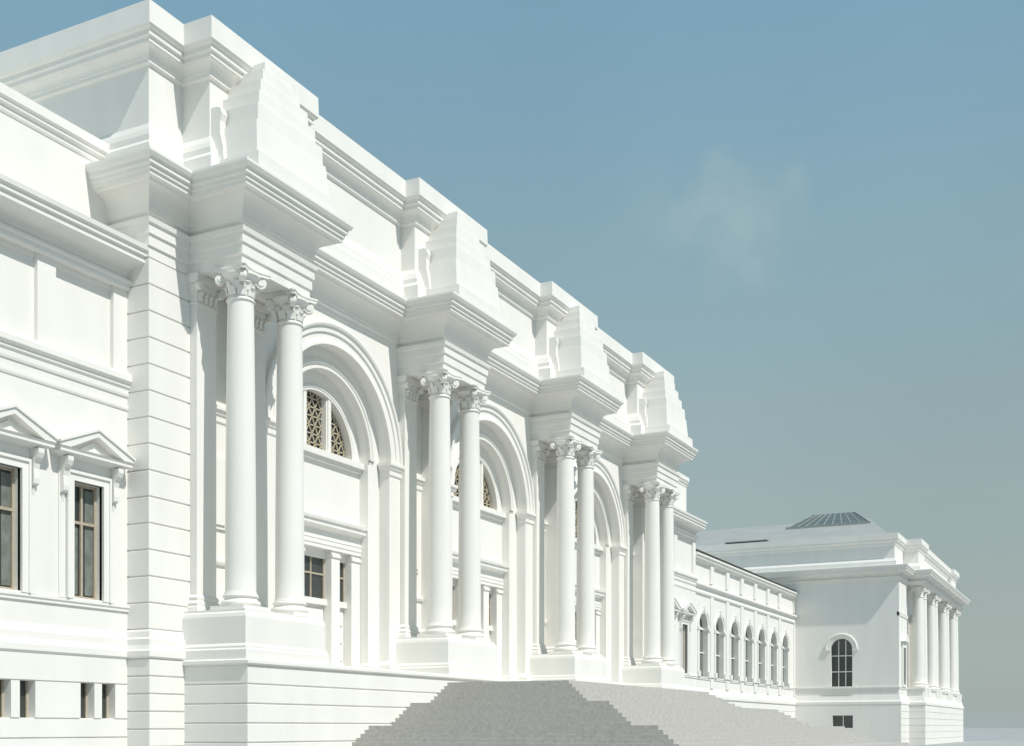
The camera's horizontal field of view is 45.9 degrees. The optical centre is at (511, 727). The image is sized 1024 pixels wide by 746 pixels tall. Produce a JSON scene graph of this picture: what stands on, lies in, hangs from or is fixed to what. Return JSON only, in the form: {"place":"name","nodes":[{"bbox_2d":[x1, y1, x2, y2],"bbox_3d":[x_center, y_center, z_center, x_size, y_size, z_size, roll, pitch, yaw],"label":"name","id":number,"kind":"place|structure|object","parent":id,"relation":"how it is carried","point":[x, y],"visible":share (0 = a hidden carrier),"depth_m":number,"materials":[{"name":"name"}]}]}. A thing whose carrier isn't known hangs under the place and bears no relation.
{"place":"outdoors","nodes":[
{"label":"outdoors","id":0,"kind":"place"},
{"bbox_2d":[0,0,1023,727],"label":"sky","id":1,"kind":"structure","parent":0,"point":[808,214],"materials":[{"name":"blue"}]},
{"bbox_2d":[915,728,1023,745],"bbox_3d":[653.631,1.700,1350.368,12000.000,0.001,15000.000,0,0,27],"label":"ground","id":2,"kind":"structure","parent":0,"point":[993,736],"depth_m":214.83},
{"bbox_2d":[0,65,961,741],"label":"walls","id":3,"kind":"structure","parent":2,"relation":"on","point":[44,299],"depth_m":50.70,"materials":[{"name":"white stone"}]},
{"bbox_2d":[211,62,692,446],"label":"attic stone piles","id":4,"kind":"object","parent":3,"relation":"on","point":[261,117],"visible":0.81,"depth_m":52.60,"materials":[{"name":"white stone"}]},
{"bbox_2d":[0,389,912,725],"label":"window surrounds","id":5,"kind":"object","parent":3,"relation":"attached to","point":[98,457],"visible":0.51,"depth_m":49.05,"materials":[{"name":"white stone"}]},
{"bbox_2d":[0,466,683,717],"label":"window frames","id":6,"kind":"structure","parent":5,"relation":"in","point":[80,522],"depth_m":38.96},
{"bbox_2d":[1,472,771,679],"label":"curtains","id":7,"kind":"object","parent":5,"relation":"attached to","point":[5,531],"visible":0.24,"depth_m":38.92,"materials":[{"name":"beige fabric"}]},
{"bbox_2d":[307,391,576,537],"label":"lunette grilles","id":8,"kind":"object","parent":5,"relation":"attached to","point":[337,434],"visible":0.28,"depth_m":51.22,"materials":[{"name":"brown metal"}]},
{"bbox_2d":[0,391,905,727],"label":"window panes","id":9,"kind":"object","parent":5,"relation":"in","point":[846,721],"visible":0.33,"depth_m":50.50,"materials":[{"name":"black glass"}]},
{"bbox_2d":[0,0,969,709],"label":"mouldings","id":10,"kind":"object","parent":3,"relation":"attached to","point":[194,210],"visible":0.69,"depth_m":43.35,"materials":[{"name":"white stone"}]},
{"bbox_2d":[265,320,857,686],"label":"arches","id":11,"kind":"structure","parent":3,"relation":"attached to","point":[347,348],"depth_m":62.49,"materials":[{"name":"white stone"}]},
{"bbox_2d":[195,261,961,615],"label":"capitals","id":12,"kind":"object","parent":3,"relation":"attached to","point":[293,293],"visible":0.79,"depth_m":53.04,"materials":[{"name":"white stone"}]},
{"bbox_2d":[210,269,960,694],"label":"columns","id":13,"kind":"structure","parent":3,"relation":"on","point":[934,653],"depth_m":53.14,"materials":[{"name":"white stone"}]},
{"bbox_2d":[696,549,793,589],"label":"wing roof","id":14,"kind":"structure","parent":3,"relation":"attached to","point":[729,563],"depth_m":106.70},
{"bbox_2d":[696,518,886,545],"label":"pavilion roof","id":15,"kind":"structure","parent":3,"relation":"on","point":[747,534],"depth_m":129.54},
{"bbox_2d":[727,540,765,543],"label":"roof louvre","id":16,"kind":"object","parent":15,"relation":"attached to","point":[746,542],"visible":0.29,"depth_m":127.12,"materials":[{"name":"grey metal"}]},
{"bbox_2d":[791,513,865,526],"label":"skylight","id":17,"kind":"object","parent":15,"relation":"on","point":[842,519],"visible":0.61,"depth_m":132.06,"materials":[{"name":"glass"}]},
{"bbox_2d":[786,512,870,529],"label":"skylight bars","id":18,"kind":"object","parent":15,"relation":"on","point":[832,524],"visible":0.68,"depth_m":130.65,"materials":[{"name":"grey metal"}]},
{"bbox_2d":[0,258,962,745],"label":"rusticated blocks","id":19,"kind":"structure","parent":2,"relation":"on","point":[164,702],"depth_m":40.49,"materials":[{"name":"white stone"}]},
{"bbox_2d":[352,680,914,745],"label":"stone steps","id":20,"kind":"structure","parent":2,"relation":"on","point":[545,713],"depth_m":47.20,"materials":[{"name":"stone"}]}
]}

